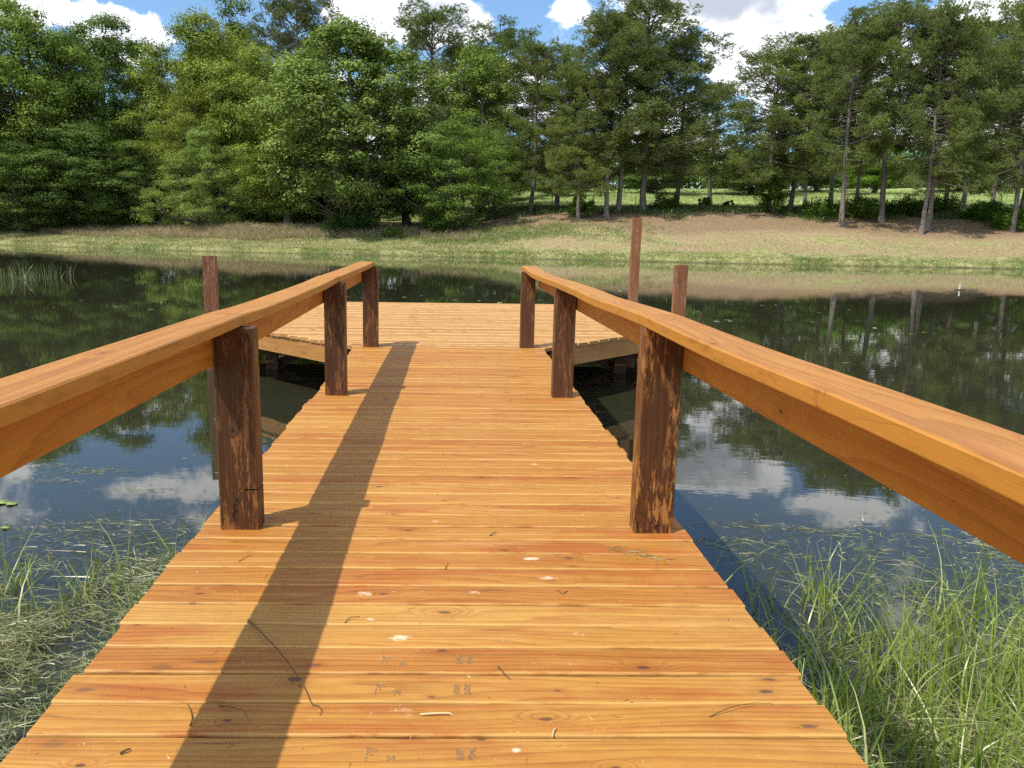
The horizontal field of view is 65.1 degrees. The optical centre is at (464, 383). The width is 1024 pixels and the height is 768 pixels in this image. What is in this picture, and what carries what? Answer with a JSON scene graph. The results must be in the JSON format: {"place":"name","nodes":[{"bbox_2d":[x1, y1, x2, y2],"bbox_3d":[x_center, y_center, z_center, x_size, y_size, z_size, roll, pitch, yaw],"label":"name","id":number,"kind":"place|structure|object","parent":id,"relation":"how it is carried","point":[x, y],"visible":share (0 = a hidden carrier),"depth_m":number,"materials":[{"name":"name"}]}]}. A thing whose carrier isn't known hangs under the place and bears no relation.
{"place":"outdoors","nodes":[
{"label":"outdoors","id":0,"kind":"place"},
{"bbox_2d":[0,510,211,762],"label":"cut grass","id":1,"kind":"structure","parent":0,"point":[14,635],"depth_m":3.34,"materials":[{"name":"green plant"}]},
{"bbox_2d":[219,705,248,720],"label":"fallen grass","id":2,"kind":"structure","parent":0,"point":[233,707],"depth_m":1.84,"materials":[{"name":"brown plant"}]},
{"bbox_2d":[247,619,312,704],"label":"fallen grass","id":3,"kind":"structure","parent":0,"point":[254,625],"depth_m":2.09,"materials":[{"name":"brown plant"}]},
{"bbox_2d":[0,245,1023,761],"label":"water","id":4,"kind":"structure","parent":0,"point":[960,351],"depth_m":7.74,"materials":[{"name":"blue liquid"}]},
{"bbox_2d":[0,500,9,503],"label":"lily pad","id":5,"kind":"object","parent":4,"relation":"on","point":[3,501],"visible":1,"depth_m":4.99,"materials":[{"name":"green plant"}]},
{"bbox_2d":[6,502,17,504],"bbox_3d":[-2.810,0.740,4.962,0.065,0.009,0.064,1,11,-1],"label":"lily pad","id":6,"kind":"object","parent":4,"relation":"on","point":[11,503],"visible":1,"depth_m":4.96,"materials":[{"name":"green plant"}]},
{"bbox_2d":[0,263,73,283],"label":"reeds","id":7,"kind":"object","parent":4,"relation":"on","point":[24,278],"visible":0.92,"depth_m":26.48,"materials":[{"name":"green plant"}]},
{"bbox_2d":[0,290,1016,592],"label":"floating debris","id":8,"kind":"object","parent":4,"relation":"on","point":[478,300],"visible":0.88,"depth_m":4.67,"materials":[{"name":"green plant"}]},
{"bbox_2d":[0,218,1023,767],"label":"wooden dock","id":9,"kind":"object","parent":4,"relation":"in","point":[452,398],"visible":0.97,"depth_m":2.33,"materials":[{"name":"brown wood"}]},
{"bbox_2d":[37,379,795,767],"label":"plant crumbs","id":10,"kind":"object","parent":9,"relation":"on","point":[421,591],"visible":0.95,"depth_m":2.17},
{"bbox_2d":[420,712,452,715],"bbox_3d":[-0.066,0.761,1.843,0.076,0.008,0.009,1,11,-1],"label":"straw","id":11,"kind":"object","parent":9,"relation":"on","point":[429,713],"visible":1,"depth_m":1.84,"materials":[{"name":"brown plant"}]},
{"bbox_2d":[607,543,671,564],"bbox_3d":[0.630,0.590,2.783,0.156,0.008,0.252,-9,14,-41],"label":"grass wisp","id":12,"kind":"object","parent":9,"relation":"on","point":[639,553],"depth_m":2.79,"materials":[{"name":"beige plant"}]},
{"bbox_2d":[0,186,1023,767],"bbox_3d":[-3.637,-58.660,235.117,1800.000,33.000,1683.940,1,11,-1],"label":"ground","id":13,"kind":"structure","parent":0,"point":[860,238],"depth_m":56.03,"materials":[{"name":"soil"}]},
{"bbox_2d":[0,194,42,231],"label":"shrub","id":14,"kind":"object","parent":13,"relation":"on","point":[7,220],"visible":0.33,"depth_m":76.40,"materials":[{"name":"green plant"}]},
{"bbox_2d":[0,44,64,205],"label":"broadleaf tree","id":15,"kind":"object","parent":13,"relation":"on","point":[4,127],"visible":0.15,"depth_m":78.23,"materials":[{"name":"green plant"}]},
{"bbox_2d":[0,137,89,231],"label":"broadleaf tree","id":16,"kind":"object","parent":13,"relation":"on","point":[16,208],"visible":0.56,"depth_m":74.42,"materials":[{"name":"green plant"}]},
{"bbox_2d":[0,0,108,214],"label":"broadleaf tree","id":17,"kind":"object","parent":13,"relation":"on","point":[23,38],"visible":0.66,"depth_m":76.87,"materials":[{"name":"green plant"}]},
{"bbox_2d":[20,199,95,229],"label":"shrub","id":18,"kind":"object","parent":13,"relation":"on","point":[62,219],"visible":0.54,"depth_m":75.94,"materials":[{"name":"green plant"}]},
{"bbox_2d":[3,24,136,219],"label":"broadleaf tree","id":19,"kind":"object","parent":13,"relation":"on","point":[94,96],"visible":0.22,"depth_m":82.15,"materials":[{"name":"green plant"}]},
{"bbox_2d":[5,120,156,227],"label":"broadleaf tree","id":20,"kind":"object","parent":13,"relation":"on","point":[83,154],"visible":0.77,"depth_m":74.68,"materials":[{"name":"green plant"}]},
{"bbox_2d":[0,511,206,701],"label":"bank grass","id":21,"kind":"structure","parent":13,"relation":"on","point":[21,578],"depth_m":3.75,"materials":[{"name":"green plant"}]},
{"bbox_2d":[52,7,155,221],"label":"broadleaf tree","id":22,"kind":"object","parent":13,"relation":"on","point":[107,50],"visible":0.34,"depth_m":87.75,"materials":[{"name":"green plant"}]},
{"bbox_2d":[87,197,161,226],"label":"shrub","id":23,"kind":"object","parent":13,"relation":"on","point":[118,216],"visible":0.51,"depth_m":76.17,"materials":[{"name":"green plant"}]},
{"bbox_2d":[67,139,185,226],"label":"broadleaf tree","id":24,"kind":"object","parent":13,"relation":"on","point":[133,173],"visible":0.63,"depth_m":76.09,"materials":[{"name":"green plant"}]},
{"bbox_2d":[104,34,179,210],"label":"broadleaf tree","id":25,"kind":"object","parent":13,"relation":"on","point":[146,42],"visible":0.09,"depth_m":96.69,"materials":[{"name":"green plant"}]},
{"bbox_2d":[130,75,249,225],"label":"broadleaf tree","id":26,"kind":"object","parent":13,"relation":"on","point":[180,129],"visible":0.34,"depth_m":76.83,"materials":[{"name":"green plant"}]},
{"bbox_2d":[102,4,278,217],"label":"broadleaf tree","id":27,"kind":"object","parent":13,"relation":"on","point":[200,53],"visible":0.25,"depth_m":80.44,"materials":[{"name":"green plant"}]},
{"bbox_2d":[126,122,265,226],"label":"feathery tree","id":28,"kind":"object","parent":13,"relation":"on","point":[208,200],"visible":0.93,"depth_m":72.11,"materials":[{"name":"green plant"}]},
{"bbox_2d":[0,78,455,221],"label":"woods","id":29,"kind":"object","parent":13,"relation":"on","point":[390,214],"visible":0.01,"depth_m":88.11,"materials":[{"name":"green plant"}]},
{"bbox_2d":[190,0,267,132],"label":"broadleaf tree","id":30,"kind":"object","parent":13,"relation":"on","point":[238,28],"visible":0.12,"depth_m":93.01,"materials":[{"name":"green plant"}]},
{"bbox_2d":[176,40,289,221],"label":"broadleaf tree","id":31,"kind":"object","parent":13,"relation":"on","point":[222,91],"visible":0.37,"depth_m":75.48,"materials":[{"name":"green plant"}]},
{"bbox_2d":[194,140,276,222],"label":"broadleaf tree","id":32,"kind":"object","parent":13,"relation":"on","point":[233,181],"visible":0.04,"depth_m":78.43,"materials":[{"name":"green plant"}]},
{"bbox_2d":[0,220,514,241],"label":"tall dry grass","id":33,"kind":"structure","parent":13,"relation":"on","point":[236,230],"depth_m":67.47,"materials":[{"name":"plant"}]},
{"bbox_2d":[231,198,283,222],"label":"shrub","id":34,"kind":"object","parent":13,"relation":"on","point":[262,215],"visible":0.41,"depth_m":74.33,"materials":[{"name":"green plant"}]},
{"bbox_2d":[223,98,334,224],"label":"broadleaf tree","id":35,"kind":"object","parent":13,"relation":"on","point":[288,210],"visible":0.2,"depth_m":69.20,"materials":[{"name":"green plant"}]},
{"bbox_2d":[242,0,343,129],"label":"pine tree","id":36,"kind":"object","parent":13,"relation":"on","point":[306,13],"visible":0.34,"depth_m":88.01,"materials":[{"name":"green plant"}]},
{"bbox_2d":[269,204,327,222],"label":"shrub","id":37,"kind":"object","parent":13,"relation":"on","point":[278,218],"visible":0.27,"depth_m":73.04,"materials":[{"name":"green plant"}]},
{"bbox_2d":[275,135,379,222],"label":"broadleaf tree","id":38,"kind":"object","parent":13,"relation":"on","point":[323,202],"visible":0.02,"depth_m":73.69,"materials":[{"name":"green plant"}]},
{"bbox_2d":[232,6,467,219],"bbox_3d":[-8.616,-21.345,66.167,18.852,16.986,18.165,-5,12,-29],"label":"broadleaf tree","id":39,"kind":"object","parent":13,"relation":"on","point":[304,108],"visible":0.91,"depth_m":62.28,"materials":[{"name":"green plant"}]},
{"bbox_2d":[318,207,381,234],"bbox_3d":[-9.174,-13.141,64.500,5.140,2.269,4.742,1,11,-1],"label":"shrub","id":40,"kind":"object","parent":13,"relation":"on","point":[344,221],"visible":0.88,"depth_m":63.76,"materials":[{"name":"green plant"}]},
{"bbox_2d":[381,227,409,237],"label":"shrub","id":41,"kind":"object","parent":13,"relation":"on","point":[389,231],"visible":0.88,"depth_m":61.31,"materials":[{"name":"green plant"}]},
{"bbox_2d":[363,86,462,224],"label":"broadleaf tree","id":42,"kind":"object","parent":13,"relation":"on","point":[406,219],"visible":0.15,"depth_m":70.33,"materials":[{"name":"green plant"}]},
{"bbox_2d":[371,0,497,211],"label":"pine tree","id":43,"kind":"object","parent":13,"relation":"on","point":[426,19],"visible":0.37,"depth_m":74.16,"materials":[{"name":"green plant"}]},
{"bbox_2d":[417,205,459,233],"bbox_3d":[-2.127,-13.088,63.514,3.569,2.586,3.672,1,11,-1],"label":"shrub","id":44,"kind":"object","parent":13,"relation":"on","point":[429,219],"visible":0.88,"depth_m":63.00,"materials":[{"name":"green plant"}]},
{"bbox_2d":[384,114,518,229],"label":"broadleaf tree","id":45,"kind":"object","parent":13,"relation":"on","point":[473,190],"visible":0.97,"depth_m":62.65,"materials":[{"name":"green plant"}]},
{"bbox_2d":[407,32,515,209],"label":"tree","id":46,"kind":"object","parent":13,"relation":"on","point":[476,39],"visible":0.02,"depth_m":81.66,"materials":[{"name":"green plant"}]},
{"bbox_2d":[445,41,523,216],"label":"broadleaf tree","id":47,"kind":"object","parent":13,"relation":"on","point":[478,80],"visible":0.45,"depth_m":71.31,"materials":[{"name":"green plant"}]},
{"bbox_2d":[459,127,533,219],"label":"broadleaf tree","id":48,"kind":"object","parent":13,"relation":"on","point":[509,171],"visible":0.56,"depth_m":68.08,"materials":[{"name":"green plant"}]},
{"bbox_2d":[442,13,560,205],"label":"pine tree","id":49,"kind":"object","parent":13,"relation":"on","point":[508,34],"visible":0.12,"depth_m":77.87,"materials":[{"name":"green plant"}]},
{"bbox_2d":[323,218,682,245],"bbox_3d":[1.975,-11.865,61.595,29.539,2.325,8.083,4,11,16],"label":"green grass patch","id":50,"kind":"object","parent":13,"relation":"on","point":[516,232],"visible":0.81,"depth_m":59.99,"materials":[{"name":"green plant"}]},
{"bbox_2d":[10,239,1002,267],"bbox_3d":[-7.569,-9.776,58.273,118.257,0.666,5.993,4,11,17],"label":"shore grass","id":51,"kind":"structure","parent":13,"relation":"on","point":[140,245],"depth_m":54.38,"materials":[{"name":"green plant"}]},
{"bbox_2d":[0,678,1022,766],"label":"lawn grass","id":52,"kind":"structure","parent":13,"relation":"on","point":[861,728],"depth_m":2.65,"materials":[{"name":"green plant"}]},
{"bbox_2d":[0,230,1023,268],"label":"mown grass","id":53,"kind":"structure","parent":13,"relation":"on","point":[109,239],"depth_m":58.30,"materials":[{"name":"green plant"}]},
{"bbox_2d":[507,157,543,195],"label":"broadleaf tree","id":54,"kind":"object","parent":13,"relation":"on","point":[529,183],"visible":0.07,"depth_m":95.91,"materials":[{"name":"green plant"}]},
{"bbox_2d":[477,36,588,210],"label":"pine tree","id":55,"kind":"object","parent":13,"relation":"on","point":[539,72],"visible":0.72,"depth_m":67.74,"materials":[{"name":"green plant"}]},
{"bbox_2d":[513,46,603,205],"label":"pine tree","id":56,"kind":"object","parent":13,"relation":"on","point":[557,198],"visible":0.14,"depth_m":71.16,"materials":[{"name":"green plant"}]},
{"bbox_2d":[523,138,615,194],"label":"broadleaf tree","id":57,"kind":"object","parent":13,"relation":"on","point":[550,190],"visible":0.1,"depth_m":104.76,"materials":[{"name":"green plant"}]},
{"bbox_2d":[519,65,630,218],"bbox_3d":[8.459,-18.777,62.761,8.756,11.621,9.008,3,11,12],"label":"pine tree","id":58,"kind":"object","parent":13,"relation":"on","point":[561,131],"visible":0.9,"depth_m":61.45,"materials":[{"name":"green plant"}]},
{"bbox_2d":[570,192,596,216],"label":"shrub","id":59,"kind":"object","parent":13,"relation":"on","point":[585,207],"visible":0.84,"depth_m":64.17,"materials":[{"name":"green plant"}]},
{"bbox_2d":[538,4,680,217],"bbox_3d":[10.662,-21.375,62.913,9.253,16.495,10.536,-10,15,-43],"label":"pine tree","id":60,"kind":"object","parent":13,"relation":"on","point":[596,39],"visible":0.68,"depth_m":60.33,"materials":[{"name":"green plant"}]},
{"bbox_2d":[562,8,679,212],"bbox_3d":[13.059,-21.599,64.170,8.805,15.641,8.613,-3,11,-20],"label":"pine tree","id":61,"kind":"object","parent":13,"relation":"on","point":[641,139],"visible":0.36,"depth_m":62.79,"materials":[{"name":"green plant"}]},
{"bbox_2d":[553,0,734,209],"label":"pine tree","id":62,"kind":"object","parent":13,"relation":"on","point":[666,8],"visible":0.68,"depth_m":61.67,"materials":[{"name":"green plant"}]},
{"bbox_2d":[598,131,699,193],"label":"broadleaf tree","id":63,"kind":"object","parent":13,"relation":"on","point":[653,184],"visible":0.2,"depth_m":116.04,"materials":[{"name":"green plant"}]},
{"bbox_2d":[648,189,682,210],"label":"shrub","id":64,"kind":"object","parent":13,"relation":"on","point":[665,203],"visible":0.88,"depth_m":66.07,"materials":[{"name":"green plant"}]},
{"bbox_2d":[633,26,744,199],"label":"pine tree","id":65,"kind":"object","parent":13,"relation":"on","point":[696,80],"visible":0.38,"depth_m":65.99,"materials":[{"name":"green plant"}]},
{"bbox_2d":[698,196,710,205],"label":"shrub","id":66,"kind":"object","parent":13,"relation":"on","point":[707,200],"visible":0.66,"depth_m":68.29,"materials":[{"name":"green plant"}]},
{"bbox_2d":[415,131,1015,201],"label":"tree line","id":67,"kind":"object","parent":13,"relation":"on","point":[699,180],"visible":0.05,"depth_m":144.73,"materials":[{"name":"green plant"}]},
{"bbox_2d":[410,187,1022,220],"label":"pasture grass","id":68,"kind":"structure","parent":13,"relation":"on","point":[695,197],"depth_m":101.70,"materials":[{"name":"green plant"}]},
{"bbox_2d":[675,79,762,204],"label":"pine tree","id":69,"kind":"object","parent":13,"relation":"on","point":[725,166],"visible":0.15,"depth_m":80.40,"materials":[{"name":"green plant"}]},
{"bbox_2d":[722,200,734,206],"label":"shrub","id":70,"kind":"object","parent":13,"relation":"on","point":[728,202],"visible":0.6,"depth_m":67.66,"materials":[{"name":"green plant"}]},
{"bbox_2d":[474,194,1013,207],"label":"hedge","id":71,"kind":"object","parent":13,"relation":"on","point":[635,200],"visible":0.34,"depth_m":77.83,"materials":[{"name":"green plant"}]},
{"bbox_2d":[696,144,804,193],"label":"broadleaf tree","id":72,"kind":"object","parent":13,"relation":"on","point":[750,189],"visible":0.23,"depth_m":113.57,"materials":[{"name":"green plant"}]},
{"bbox_2d":[507,203,1019,223],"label":"undergrowth","id":73,"kind":"object","parent":13,"relation":"on","point":[538,209],"visible":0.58,"depth_m":64.74,"materials":[{"name":"green plant"}]},
{"bbox_2d":[694,39,846,211],"bbox_3d":[23.645,-19.852,62.506,11.235,12.809,10.920,-1,11,-11],"label":"pine tree","id":74,"kind":"object","parent":13,"relation":"on","point":[773,59],"visible":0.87,"depth_m":60.59,"materials":[{"name":"green plant"}]},
{"bbox_2d":[752,174,791,213],"bbox_3d":[23.803,-14.663,61.857,3.042,3.078,2.900,-6,13,-32],"label":"shrub","id":75,"kind":"object","parent":13,"relation":"on","point":[777,193],"visible":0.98,"depth_m":61.39,"materials":[{"name":"green plant"}]},
{"bbox_2d":[748,28,862,208],"bbox_3d":[26.939,-20.828,63.768,8.541,13.931,8.703,-8,14,-39],"label":"pine tree","id":76,"kind":"object","parent":13,"relation":"on","point":[805,39],"visible":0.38,"depth_m":62.34,"materials":[{"name":"green plant"}]},
{"bbox_2d":[766,38,850,204],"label":"pine tree","id":77,"kind":"object","parent":13,"relation":"on","point":[805,187],"visible":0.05,"depth_m":71.00,"materials":[{"name":"green plant"}]},
{"bbox_2d":[788,154,857,191],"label":"broadleaf tree","id":78,"kind":"object","parent":13,"relation":"on","point":[826,180],"visible":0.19,"depth_m":121.54,"materials":[{"name":"green plant"}]},
{"bbox_2d":[798,197,855,217],"bbox_3d":[27.408,-13.417,60.929,3.660,1.718,3.569,-6,13,-34],"label":"shrub","id":79,"kind":"object","parent":13,"relation":"on","point":[822,210],"visible":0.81,"depth_m":60.57,"materials":[{"name":"green plant"}]},
{"bbox_2d":[800,23,893,204],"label":"pine tree","id":80,"kind":"object","parent":13,"relation":"on","point":[832,179],"visible":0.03,"depth_m":74.54,"materials":[{"name":"green plant"}]},
{"bbox_2d":[792,4,910,225],"bbox_3d":[26.844,-18.735,56.624,7.518,14.900,7.354,10,14,41],"label":"pine tree","id":81,"kind":"object","parent":13,"relation":"on","point":[868,30],"visible":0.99,"depth_m":55.70,"materials":[{"name":"green plant"}]},
{"bbox_2d":[835,194,880,218],"bbox_3d":[29.760,-13.315,60.073,3.559,1.935,3.787,1,11,-1],"label":"shrub","id":82,"kind":"object","parent":13,"relation":"on","point":[870,206],"visible":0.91,"depth_m":59.39,"materials":[{"name":"green plant"}]},
{"bbox_2d":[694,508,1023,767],"bbox_3d":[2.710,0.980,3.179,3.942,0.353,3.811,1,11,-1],"label":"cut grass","id":83,"kind":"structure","parent":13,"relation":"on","point":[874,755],"depth_m":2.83,"materials":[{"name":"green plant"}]},
{"bbox_2d":[695,500,1023,767],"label":"tall grass","id":84,"kind":"structure","parent":13,"relation":"on","point":[945,678],"depth_m":2.82,"materials":[{"name":"green plant"}]},
{"bbox_2d":[836,147,919,193],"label":"broadleaf tree","id":85,"kind":"object","parent":13,"relation":"on","point":[874,173],"visible":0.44,"depth_m":108.00,"materials":[{"name":"green plant"}]},
{"bbox_2d":[838,27,917,203],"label":"pine tree","id":86,"kind":"object","parent":13,"relation":"on","point":[858,183],"visible":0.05,"depth_m":75.01,"materials":[{"name":"green plant"}]},
{"bbox_2d":[803,0,961,222],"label":"pine tree","id":87,"kind":"object","parent":13,"relation":"on","point":[902,11],"visible":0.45,"depth_m":56.24,"materials":[{"name":"green plant"}]},
{"bbox_2d":[885,192,927,216],"bbox_3d":[33.382,-13.713,61.192,3.722,1.886,3.421,1,11,-1],"label":"shrub","id":88,"kind":"object","parent":13,"relation":"on","point":[901,206],"visible":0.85,"depth_m":60.49,"materials":[{"name":"green plant"}]},
{"bbox_2d":[867,0,1000,234],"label":"pine tree","id":89,"kind":"object","parent":13,"relation":"on","point":[939,13],"visible":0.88,"depth_m":53.79,"materials":[{"name":"green plant"}]},
{"bbox_2d":[920,190,964,212],"bbox_3d":[37.423,-14.314,63.114,3.624,1.879,3.465,1,11,-1],"label":"shrub","id":90,"kind":"object","parent":13,"relation":"on","point":[953,205],"visible":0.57,"depth_m":62.40,"materials":[{"name":"green plant"}]},
{"bbox_2d":[887,17,1012,229],"bbox_3d":[33.183,-17.892,55.456,6.365,14.290,6.940,-7,13,-36],"label":"pine tree","id":91,"kind":"object","parent":13,"relation":"on","point":[978,85],"visible":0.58,"depth_m":54.07,"materials":[{"name":"green plant"}]},
{"bbox_2d":[891,10,1019,201],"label":"pine tree","id":92,"kind":"object","parent":13,"relation":"on","point":[966,174],"visible":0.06,"depth_m":66.20,"materials":[{"name":"green plant"}]},
{"bbox_2d":[912,142,1013,190],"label":"broadleaf tree","id":93,"kind":"object","parent":13,"relation":"on","point":[960,181],"visible":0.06,"depth_m":112.40,"materials":[{"name":"green plant"}]},
{"bbox_2d":[927,22,1022,205],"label":"pine tree","id":94,"kind":"object","parent":13,"relation":"on","point":[965,193],"visible":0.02,"depth_m":74.80,"materials":[{"name":"green plant"}]},
{"bbox_2d":[954,198,1019,220],"bbox_3d":[38.743,-12.914,59.254,3.734,1.761,4.371,1,11,-1],"label":"shrub","id":95,"kind":"object","parent":13,"relation":"on","point":[978,209],"visible":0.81,"depth_m":58.58,"materials":[{"name":"green plant"}]},
{"bbox_2d":[960,1,1023,202],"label":"pine tree","id":96,"kind":"object","parent":13,"relation":"on","point":[1001,27],"visible":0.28,"depth_m":60.30,"materials":[{"name":"green plant"}]},
{"bbox_2d":[962,0,1023,231],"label":"pine tree","id":97,"kind":"object","parent":13,"relation":"on","point":[1008,47],"visible":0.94,"depth_m":54.42,"materials":[{"name":"green plant"}]},
{"bbox_2d":[964,156,1023,186],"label":"broadleaf tree","id":98,"kind":"object","parent":13,"relation":"on","point":[1009,174],"visible":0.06,"depth_m":116.34,"materials":[{"name":"green plant"}]},
{"bbox_2d":[982,206,1023,229],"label":"shrub","id":99,"kind":"object","parent":13,"relation":"on","point":[1000,217],"visible":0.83,"depth_m":56.34,"materials":[{"name":"green plant"}]},
{"bbox_2d":[989,0,1023,207],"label":"pine tree","id":100,"kind":"object","parent":13,"relation":"on","point":[1008,121],"visible":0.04,"depth_m":64.81,"materials":[{"name":"green plant"}]},
{"bbox_2d":[1000,101,1022,138],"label":"pine tree","id":101,"kind":"object","parent":13,"relation":"on","point":[1010,108],"visible":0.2,"depth_m":59.47,"materials":[{"name":"green plant"}]},
{"bbox_2d":[0,0,1023,196],"label":"sky","id":102,"kind":"structure","parent":0,"point":[750,20],"materials":[{"name":"white"}]},
{"bbox_2d":[709,703,768,716],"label":"fallen grass","id":103,"kind":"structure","parent":0,"point":[734,706],"depth_m":1.87,"materials":[{"name":"brown plant"}]}
]}

